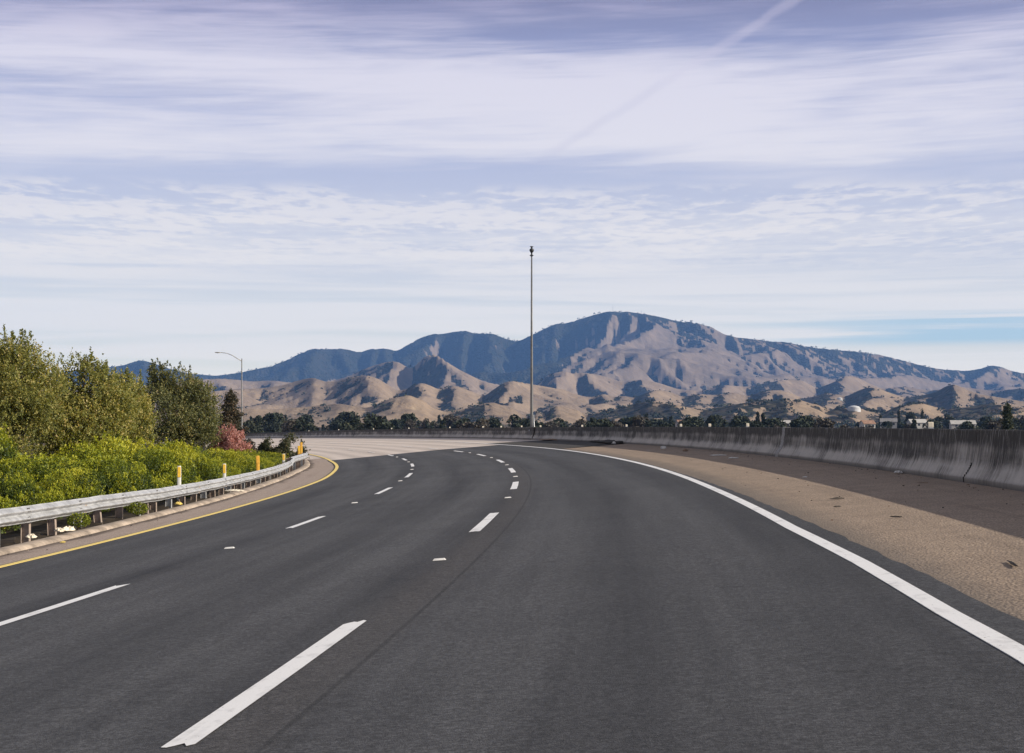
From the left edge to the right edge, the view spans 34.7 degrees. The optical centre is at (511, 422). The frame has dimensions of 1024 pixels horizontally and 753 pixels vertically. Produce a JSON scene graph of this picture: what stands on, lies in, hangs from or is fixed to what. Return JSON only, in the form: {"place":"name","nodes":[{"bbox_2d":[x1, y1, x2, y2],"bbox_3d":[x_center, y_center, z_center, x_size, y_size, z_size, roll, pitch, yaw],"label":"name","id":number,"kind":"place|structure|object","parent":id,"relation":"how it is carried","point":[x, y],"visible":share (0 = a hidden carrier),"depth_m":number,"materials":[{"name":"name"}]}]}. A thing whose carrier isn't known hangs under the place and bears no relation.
{"place":"outdoors","nodes":[
{"label":"outdoors","id":0,"kind":"place"},
{"bbox_2d":[0,465,65,520],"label":"bush","id":1,"kind":"object","parent":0,"point":[30,494],"visible":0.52,"depth_m":36.92,"materials":[{"name":"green plant"}]},
{"bbox_2d":[25,467,110,513],"bbox_3d":[-10.983,1.748,40.590,2.115,1.376,2.192,0,0,-15],"label":"bush","id":2,"kind":"object","parent":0,"point":[81,490],"visible":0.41,"depth_m":40.34,"materials":[{"name":"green plant"}]},
{"bbox_2d":[50,454,158,508],"bbox_3d":[-10.826,1.639,43.474,2.442,1.696,2.728,0,0,22],"label":"bush","id":3,"kind":"object","parent":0,"point":[123,484],"visible":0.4,"depth_m":43.23,"materials":[{"name":"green plant"}]},
{"bbox_2d":[0,446,309,555],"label":"curb","id":4,"kind":"structure","parent":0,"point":[51,539],"depth_m":36.64,"materials":[{"name":"concrete"}]},
{"bbox_2d":[67,512,91,529],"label":"weed clump","id":5,"kind":"object","parent":4,"relation":"on","point":[82,521],"visible":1,"depth_m":33.26,"materials":[{"name":"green plant"}]},
{"bbox_2d":[127,501,155,516],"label":"weed clump","id":6,"kind":"object","parent":4,"relation":"on","point":[141,506],"visible":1,"depth_m":37.93,"materials":[{"name":"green plant"}]},
{"bbox_2d":[0,451,307,542],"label":"guardrail","id":7,"kind":"object","parent":4,"relation":"on","point":[26,516],"visible":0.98,"depth_m":38.11,"materials":[{"name":"metal"}]},
{"bbox_2d":[0,458,333,564],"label":"shoulder","id":8,"kind":"object","parent":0,"point":[318,469],"visible":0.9,"depth_m":39.62},
{"bbox_2d":[256,431,309,457],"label":"olive shrub","id":9,"kind":"object","parent":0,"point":[282,447],"visible":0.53,"depth_m":111.56,"materials":[{"name":"green plant"}]},
{"bbox_2d":[140,437,535,459],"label":"concrete pavement","id":10,"kind":"structure","parent":0,"point":[335,448],"depth_m":137.08,"materials":[{"name":"concrete"}]},
{"bbox_2d":[529,246,534,430],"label":"tall mast","id":11,"kind":"object","parent":10,"relation":"on","point":[532,423],"visible":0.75,"depth_m":120.75,"materials":[{"name":"metal"}]},
{"bbox_2d":[0,445,1023,752],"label":"road","id":12,"kind":"structure","parent":0,"point":[568,601],"depth_m":11.76,"materials":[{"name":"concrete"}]},
{"bbox_2d":[0,454,338,567],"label":"yellow edge line","id":13,"kind":"object","parent":12,"relation":"on","point":[327,476],"visible":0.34,"depth_m":33.86,"materials":[{"name":"paint"}]},
{"bbox_2d":[0,441,518,746],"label":"lane dashes","id":14,"kind":"object","parent":12,"relation":"on","point":[204,727],"visible":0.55,"depth_m":10.26,"materials":[{"name":"white paint"}]},
{"bbox_2d":[488,440,623,448],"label":"shoulder patch","id":15,"kind":"object","parent":12,"relation":"on","point":[557,444],"visible":0.84,"depth_m":99.64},
{"bbox_2d":[270,438,1023,663],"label":"white edge line","id":16,"kind":"object","parent":12,"relation":"on","point":[1002,642],"visible":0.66,"depth_m":12.66,"materials":[{"name":"paint"}]},
{"bbox_2d":[0,311,1023,547],"bbox_3d":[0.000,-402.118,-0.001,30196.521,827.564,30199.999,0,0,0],"label":"hills","id":17,"kind":"structure","parent":0,"point":[655,358],"depth_m":7755.66,"materials":[{"name":"soil"}]},
{"bbox_2d":[0,494,27,533],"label":"bush","id":18,"kind":"object","parent":17,"relation":"on","point":[6,505],"visible":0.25,"depth_m":34.02,"materials":[{"name":"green plant"}]},
{"bbox_2d":[0,422,59,478],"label":"bush","id":19,"kind":"object","parent":17,"relation":"on","point":[7,450],"visible":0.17,"depth_m":48.47,"materials":[{"name":"green plant"}]},
{"bbox_2d":[0,324,76,460],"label":"oak tree","id":20,"kind":"object","parent":17,"relation":"on","point":[21,408],"visible":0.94,"depth_m":61.47,"materials":[{"name":"green plant"}]},
{"bbox_2d":[0,452,94,491],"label":"bush","id":21,"kind":"object","parent":17,"relation":"on","point":[40,467],"visible":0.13,"depth_m":45.35,"materials":[{"name":"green plant"}]},
{"bbox_2d":[33,430,126,463],"bbox_3d":[-16.650,1.520,64.028,4.047,2.749,4.407,0,0,-7],"label":"bush","id":22,"kind":"object","parent":17,"relation":"on","point":[69,446],"visible":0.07,"depth_m":63.22,"materials":[{"name":"green plant"}]},
{"bbox_2d":[26,346,143,457],"bbox_3d":[-16.923,-0.131,64.311,4.788,5.805,4.350,0,0,0],"label":"oak tree","id":23,"kind":"object","parent":17,"relation":"on","point":[97,410],"visible":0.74,"depth_m":64.02,"materials":[{"name":"green plant"}]},
{"bbox_2d":[43,434,172,479],"bbox_3d":[-13.329,1.477,54.129,4.145,2.255,3.917,0,0,-32],"label":"bush","id":24,"kind":"object","parent":17,"relation":"on","point":[85,450],"visible":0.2,"depth_m":53.61,"materials":[{"name":"green plant"}]},
{"bbox_2d":[110,365,160,447],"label":"oak tree","id":25,"kind":"object","parent":17,"relation":"on","point":[147,416],"visible":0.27,"depth_m":67.47,"materials":[{"name":"green plant"}]},
{"bbox_2d":[105,458,173,500],"bbox_3d":[-10.890,1.729,46.966,2.425,1.421,1.975,0,0,-10],"label":"bush","id":26,"kind":"object","parent":17,"relation":"on","point":[156,479],"visible":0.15,"depth_m":46.87,"materials":[{"name":"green plant"}]},
{"bbox_2d":[103,437,198,461],"bbox_3d":[-13.742,1.633,62.747,4.014,2.209,3.783,0,0,28],"label":"bush","id":27,"kind":"object","parent":17,"relation":"on","point":[179,444],"visible":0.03,"depth_m":62.70,"materials":[{"name":"green plant"}]},
{"bbox_2d":[119,444,200,496],"bbox_3d":[-10.832,1.560,50.034,2.581,1.856,2.708,0,0,-21],"label":"bush","id":28,"kind":"object","parent":17,"relation":"on","point":[156,462],"visible":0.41,"depth_m":49.67,"materials":[{"name":"green plant"}]},
{"bbox_2d":[177,466,180,499],"bbox_3d":[-9.626,1.771,47.453,0.114,1.044,0.029,0,0,-12],"label":"delineator post","id":29,"kind":"object","parent":17,"relation":"on","point":[178,475],"visible":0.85,"depth_m":47.45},
{"bbox_2d":[152,440,212,460],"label":"bush","id":30,"kind":"object","parent":17,"relation":"on","point":[202,451],"visible":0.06,"depth_m":67.09,"materials":[{"name":"green plant"}]},
{"bbox_2d":[143,357,227,449],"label":"oak tree","id":31,"kind":"object","parent":17,"relation":"on","point":[189,401],"visible":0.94,"depth_m":91.47,"materials":[{"name":"green plant"}]},
{"bbox_2d":[169,450,220,480],"bbox_3d":[-11.194,1.697,55.776,2.600,1.566,2.454,0,0,40],"label":"bush","id":32,"kind":"object","parent":17,"relation":"on","point":[204,467],"visible":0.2,"depth_m":55.66,"materials":[{"name":"green plant"}]},
{"bbox_2d":[196,463,232,477],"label":"bush","id":33,"kind":"object","parent":17,"relation":"on","point":[221,474],"visible":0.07,"depth_m":59.20,"materials":[{"name":"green plant"}]},
{"bbox_2d":[181,447,248,457],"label":"bush","id":34,"kind":"object","parent":17,"relation":"on","point":[220,454],"visible":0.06,"depth_m":76.40,"materials":[{"name":"green plant"}]},
{"bbox_2d":[196,458,240,475],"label":"bush","id":35,"kind":"object","parent":17,"relation":"on","point":[229,469],"visible":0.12,"depth_m":61.86,"materials":[{"name":"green plant"}]},
{"bbox_2d":[215,352,242,439],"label":"street lamp","id":36,"kind":"object","parent":17,"relation":"on","point":[241,389],"visible":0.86,"depth_m":167.95,"materials":[{"name":"grey metal"}]},
{"bbox_2d":[206,458,251,474],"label":"bush","id":37,"kind":"object","parent":17,"relation":"on","point":[237,466],"visible":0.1,"depth_m":65.50,"materials":[{"name":"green plant"}]},
{"bbox_2d":[206,387,252,450],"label":"conifer tree","id":38,"kind":"object","parent":17,"relation":"on","point":[232,415],"visible":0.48,"depth_m":117.66,"materials":[{"name":"green plant"}]},
{"bbox_2d":[209,423,254,452],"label":"blossom shrub","id":39,"kind":"object","parent":17,"relation":"on","point":[233,441],"visible":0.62,"depth_m":100.55,"materials":[{"name":"pink plant"}]},
{"bbox_2d":[215,448,263,473],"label":"bush","id":40,"kind":"object","parent":17,"relation":"on","point":[235,455],"visible":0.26,"depth_m":67.86,"materials":[{"name":"green plant"}]},
{"bbox_2d":[241,438,260,454],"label":"olive shrub","id":41,"kind":"object","parent":17,"relation":"on","point":[253,446],"visible":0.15,"depth_m":107.89,"materials":[{"name":"green plant"}]},
{"bbox_2d":[243,415,264,432],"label":"distant tree","id":42,"kind":"object","parent":17,"relation":"on","point":[255,425],"visible":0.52,"depth_m":573.69,"materials":[{"name":"green plant"}]},
{"bbox_2d":[240,454,274,467],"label":"bush","id":43,"kind":"object","parent":17,"relation":"on","point":[268,462],"visible":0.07,"depth_m":74.45,"materials":[{"name":"green plant"}]},
{"bbox_2d":[256,456,259,470],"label":"delineator post","id":44,"kind":"object","parent":17,"relation":"on","point":[257,463],"visible":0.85,"depth_m":67.48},
{"bbox_2d":[250,450,281,462],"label":"bush","id":45,"kind":"object","parent":17,"relation":"on","point":[262,453],"visible":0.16,"depth_m":89.89,"materials":[{"name":"green plant"}]},
{"bbox_2d":[262,412,284,432],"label":"distant tree","id":46,"kind":"object","parent":17,"relation":"on","point":[276,420],"visible":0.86,"depth_m":733.25,"materials":[{"name":"green plant"}]},
{"bbox_2d":[282,419,314,431],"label":"distant tree","id":47,"kind":"object","parent":17,"relation":"on","point":[290,423],"visible":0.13,"depth_m":572.05,"materials":[{"name":"green plant"}]},
{"bbox_2d":[291,416,318,431],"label":"distant tree","id":48,"kind":"object","parent":17,"relation":"on","point":[302,425],"visible":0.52,"depth_m":540.59,"materials":[{"name":"green plant"}]},
{"bbox_2d":[300,414,314,423],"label":"distant tree","id":49,"kind":"object","parent":17,"relation":"on","point":[309,418],"visible":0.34,"depth_m":872.86,"materials":[{"name":"green plant"}]},
{"bbox_2d":[324,420,341,430],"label":"distant tree","id":50,"kind":"object","parent":17,"relation":"on","point":[336,423],"visible":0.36,"depth_m":794.92,"materials":[{"name":"green plant"}]},
{"bbox_2d":[334,411,359,427],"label":"distant tree","id":51,"kind":"object","parent":17,"relation":"on","point":[348,416],"visible":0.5,"depth_m":820.30,"materials":[{"name":"green plant"}]},
{"bbox_2d":[335,417,361,429],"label":"distant tree","id":52,"kind":"object","parent":17,"relation":"on","point":[343,425],"visible":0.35,"depth_m":516.89,"materials":[{"name":"green plant"}]},
{"bbox_2d":[356,413,398,429],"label":"distant tree","id":53,"kind":"object","parent":17,"relation":"on","point":[376,422],"visible":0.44,"depth_m":481.17,"materials":[{"name":"green plant"}]},
{"bbox_2d":[388,419,401,428],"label":"distant tree","id":54,"kind":"object","parent":17,"relation":"on","point":[396,422],"visible":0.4,"depth_m":792.03,"materials":[{"name":"green plant"}]},
{"bbox_2d":[400,413,419,428],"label":"distant tree","id":55,"kind":"object","parent":17,"relation":"on","point":[405,417],"visible":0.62,"depth_m":778.91,"materials":[{"name":"green plant"}]},
{"bbox_2d":[403,419,417,428],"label":"distant tree","id":56,"kind":"object","parent":17,"relation":"on","point":[410,424],"visible":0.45,"depth_m":755.79,"materials":[{"name":"green plant"}]},
{"bbox_2d":[416,418,429,428],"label":"distant tree","id":57,"kind":"object","parent":17,"relation":"on","point":[420,424],"visible":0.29,"depth_m":1130.02,"materials":[{"name":"green plant"}]},
{"bbox_2d":[440,414,460,427],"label":"distant tree","id":58,"kind":"object","parent":17,"relation":"on","point":[448,419],"visible":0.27,"depth_m":880.36,"materials":[{"name":"green plant"}]},
{"bbox_2d":[450,418,466,427],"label":"distant tree","id":59,"kind":"object","parent":17,"relation":"on","point":[457,423],"visible":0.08,"depth_m":578.86,"materials":[{"name":"green plant"}]},
{"bbox_2d":[462,418,489,427],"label":"distant tree","id":60,"kind":"object","parent":17,"relation":"on","point":[477,425],"visible":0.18,"depth_m":525.06,"materials":[{"name":"green plant"}]},
{"bbox_2d":[487,417,503,427],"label":"distant tree","id":61,"kind":"object","parent":17,"relation":"on","point":[494,422],"visible":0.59,"depth_m":598.88,"materials":[{"name":"green plant"}]},
{"bbox_2d":[21,426,981,444],"bbox_3d":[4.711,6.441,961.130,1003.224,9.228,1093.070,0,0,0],"label":"valley woodland","id":62,"kind":"object","parent":17,"relation":"on","point":[319,429],"depth_m":1306.99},
{"bbox_2d":[506,414,528,426],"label":"distant tree","id":63,"kind":"object","parent":17,"relation":"on","point":[516,421],"visible":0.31,"depth_m":668.88,"materials":[{"name":"green plant"}]},
{"bbox_2d":[522,418,542,426],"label":"distant tree","id":64,"kind":"object","parent":17,"relation":"on","point":[537,424],"visible":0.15,"depth_m":561.07,"materials":[{"name":"green plant"}]},
{"bbox_2d":[64,311,1023,400],"bbox_3d":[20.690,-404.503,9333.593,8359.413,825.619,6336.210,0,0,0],"label":"mountain woodland","id":65,"kind":"object","parent":17,"relation":"on","point":[756,387],"visible":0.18,"depth_m":11475.73,"materials":[{"name":"plant"}]},
{"bbox_2d":[74,376,1023,427],"bbox_3d":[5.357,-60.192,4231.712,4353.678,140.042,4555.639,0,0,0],"label":"hillside scrub","id":66,"kind":"object","parent":17,"relation":"on","point":[763,402],"visible":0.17,"depth_m":2618.75,"materials":[{"name":"plant"}]},
{"bbox_2d":[543,421,560,426],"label":"distant tree","id":67,"kind":"object","parent":17,"relation":"on","point":[548,424],"visible":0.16,"depth_m":616.87,"materials":[{"name":"green plant"}]},
{"bbox_2d":[549,418,564,425],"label":"distant tree","id":68,"kind":"object","parent":17,"relation":"on","point":[559,420],"visible":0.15,"depth_m":752.39,"materials":[{"name":"green plant"}]},
{"bbox_2d":[574,418,585,426],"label":"distant tree","id":69,"kind":"object","parent":17,"relation":"on","point":[579,422],"visible":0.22,"depth_m":657.33,"materials":[{"name":"green plant"}]},
{"bbox_2d":[593,418,614,426],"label":"distant tree","id":70,"kind":"object","parent":17,"relation":"on","point":[606,423],"visible":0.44,"depth_m":488.20,"materials":[{"name":"green plant"}]},
{"bbox_2d":[611,420,623,426],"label":"distant tree","id":71,"kind":"object","parent":17,"relation":"on","point":[616,424],"visible":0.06,"depth_m":517.12,"materials":[{"name":"green plant"}]},
{"bbox_2d":[621,416,652,426],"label":"distant tree","id":72,"kind":"object","parent":17,"relation":"on","point":[627,421],"visible":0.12,"depth_m":581.49,"materials":[{"name":"green plant"}]},
{"bbox_2d":[630,415,649,426],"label":"distant tree","id":73,"kind":"object","parent":17,"relation":"on","point":[638,420],"visible":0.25,"depth_m":548.62,"materials":[{"name":"green plant"}]},
{"bbox_2d":[651,418,667,426],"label":"distant tree","id":74,"kind":"object","parent":17,"relation":"on","point":[658,422],"visible":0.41,"depth_m":819.59,"materials":[{"name":"green plant"}]},
{"bbox_2d":[678,420,689,426],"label":"distant tree","id":75,"kind":"object","parent":17,"relation":"on","point":[685,423],"visible":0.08,"depth_m":494.65,"materials":[{"name":"green plant"}]},
{"bbox_2d":[679,416,704,426],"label":"distant tree","id":76,"kind":"object","parent":17,"relation":"on","point":[696,418],"visible":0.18,"depth_m":654.80,"materials":[{"name":"green plant"}]},
{"bbox_2d":[687,419,701,426],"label":"distant tree","id":77,"kind":"object","parent":17,"relation":"on","point":[694,423],"visible":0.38,"depth_m":620.56,"materials":[{"name":"green plant"}]},
{"bbox_2d":[707,416,715,426],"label":"distant tree","id":78,"kind":"object","parent":17,"relation":"on","point":[711,421],"visible":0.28,"depth_m":531.20,"materials":[{"name":"green plant"}]},
{"bbox_2d":[705,414,722,426],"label":"distant tree","id":79,"kind":"object","parent":17,"relation":"on","point":[719,421],"visible":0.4,"depth_m":751.25,"materials":[{"name":"green plant"}]},
{"bbox_2d":[728,417,749,426],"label":"distant tree","id":80,"kind":"object","parent":17,"relation":"on","point":[736,422],"visible":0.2,"depth_m":589.77,"materials":[{"name":"green plant"}]},
{"bbox_2d":[729,415,750,426],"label":"distant tree","id":81,"kind":"object","parent":17,"relation":"on","point":[745,418],"visible":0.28,"depth_m":698.63,"materials":[{"name":"green plant"}]},
{"bbox_2d":[748,421,764,426],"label":"distant tree","id":82,"kind":"object","parent":17,"relation":"on","point":[755,424],"visible":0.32,"depth_m":512.82,"materials":[{"name":"green plant"}]},
{"bbox_2d":[760,418,786,426],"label":"distant tree","id":83,"kind":"object","parent":17,"relation":"on","point":[778,422],"visible":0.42,"depth_m":656.15,"materials":[{"name":"green plant"}]},
{"bbox_2d":[789,419,809,426],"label":"distant tree","id":84,"kind":"object","parent":17,"relation":"on","point":[801,422],"visible":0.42,"depth_m":553.21,"materials":[{"name":"green plant"}]},
{"bbox_2d":[787,419,812,427],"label":"distant tree","id":85,"kind":"object","parent":17,"relation":"on","point":[807,423],"visible":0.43,"depth_m":554.33,"materials":[{"name":"green plant"}]},
{"bbox_2d":[798,415,814,423],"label":"distant tree","id":86,"kind":"object","parent":17,"relation":"on","point":[809,418],"visible":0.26,"depth_m":698.85,"materials":[{"name":"green plant"}]},
{"bbox_2d":[812,418,835,427],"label":"distant tree","id":87,"kind":"object","parent":17,"relation":"on","point":[827,423],"visible":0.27,"depth_m":485.41,"materials":[{"name":"green plant"}]},
{"bbox_2d":[847,405,860,411],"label":"water tank","id":88,"kind":"object","parent":17,"relation":"on","point":[854,408],"visible":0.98,"depth_m":2537.14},
{"bbox_2d":[880,421,892,427],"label":"distant tree","id":89,"kind":"object","parent":17,"relation":"on","point":[889,424],"visible":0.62,"depth_m":872.48,"materials":[{"name":"green plant"}]},
{"bbox_2d":[903,412,915,424],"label":"distant tree","id":90,"kind":"object","parent":17,"relation":"on","point":[909,415],"visible":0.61,"depth_m":1148.57,"materials":[{"name":"green plant"}]},
{"bbox_2d":[910,419,916,428],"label":"distant tree","id":91,"kind":"object","parent":17,"relation":"on","point":[913,424],"visible":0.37,"depth_m":624.74,"materials":[{"name":"green plant"}]},
{"bbox_2d":[922,420,938,428],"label":"distant tree","id":92,"kind":"object","parent":17,"relation":"on","point":[934,425],"visible":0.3,"depth_m":770.07,"materials":[{"name":"green plant"}]},
{"bbox_2d":[929,416,943,423],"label":"distant tree","id":93,"kind":"object","parent":17,"relation":"on","point":[938,419],"visible":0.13,"depth_m":1060.55,"materials":[{"name":"green plant"}]},
{"bbox_2d":[942,413,954,428],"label":"distant tree","id":94,"kind":"object","parent":17,"relation":"on","point":[947,418],"visible":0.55,"depth_m":1147.72,"materials":[{"name":"green plant"}]},
{"bbox_2d":[949,420,976,428],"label":"house","id":95,"kind":"structure","parent":17,"relation":"on","point":[953,424],"depth_m":957.79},
{"bbox_2d":[954,421,982,428],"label":"distant tree","id":96,"kind":"object","parent":17,"relation":"on","point":[967,425],"visible":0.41,"depth_m":643.79,"materials":[{"name":"green plant"}]},
{"bbox_2d":[978,416,993,428],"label":"distant tree","id":97,"kind":"object","parent":17,"relation":"on","point":[983,419],"visible":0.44,"depth_m":939.31,"materials":[{"name":"green plant"}]},
{"bbox_2d":[980,419,996,428],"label":"distant tree","id":98,"kind":"object","parent":17,"relation":"on","point":[985,423],"visible":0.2,"depth_m":674.07,"materials":[{"name":"green plant"}]},
{"bbox_2d":[987,420,1000,429],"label":"distant tree","id":99,"kind":"object","parent":17,"relation":"on","point":[994,426],"visible":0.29,"depth_m":565.87,"materials":[{"name":"green plant"}]},
{"bbox_2d":[999,401,1014,429],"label":"pine tree","id":100,"kind":"object","parent":17,"relation":"on","point":[1006,422],"visible":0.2,"depth_m":299.52,"materials":[{"name":"green plant"}]},
{"bbox_2d":[1012,417,1019,427],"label":"distant tree","id":101,"kind":"object","parent":17,"relation":"on","point":[1016,421],"visible":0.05,"depth_m":743.73,"materials":[{"name":"green plant"}]},
{"bbox_2d":[0,0,1023,375],"label":"sky","id":102,"kind":"structure","parent":0,"point":[260,183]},
{"bbox_2d":[7,444,1023,554],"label":"shoulder grit","id":103,"kind":"object","parent":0,"point":[745,485],"visible":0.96,"depth_m":32.95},
{"bbox_2d":[565,444,1023,620],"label":"shoulder","id":104,"kind":"object","parent":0,"point":[962,541],"visible":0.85,"depth_m":22.01,"materials":[{"name":"sandy dirt"},{"name":"fine gravel"}]},
{"bbox_2d":[168,422,1023,491],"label":"concrete barrier","id":105,"kind":"object","parent":104,"relation":"on","point":[990,457],"visible":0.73,"depth_m":40.58,"materials":[{"name":"concrete"}]},
{"bbox_2d":[858,420,875,427],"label":"house","id":106,"kind":"structure","parent":0,"point":[864,423],"depth_m":818.11,"materials":[{"name":"tile"}]},
{"bbox_2d":[880,418,897,427],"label":"house","id":107,"kind":"structure","parent":0,"point":[893,420],"depth_m":917.35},
{"bbox_2d":[906,419,926,428],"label":"house","id":108,"kind":"structure","parent":0,"point":[920,423],"depth_m":896.89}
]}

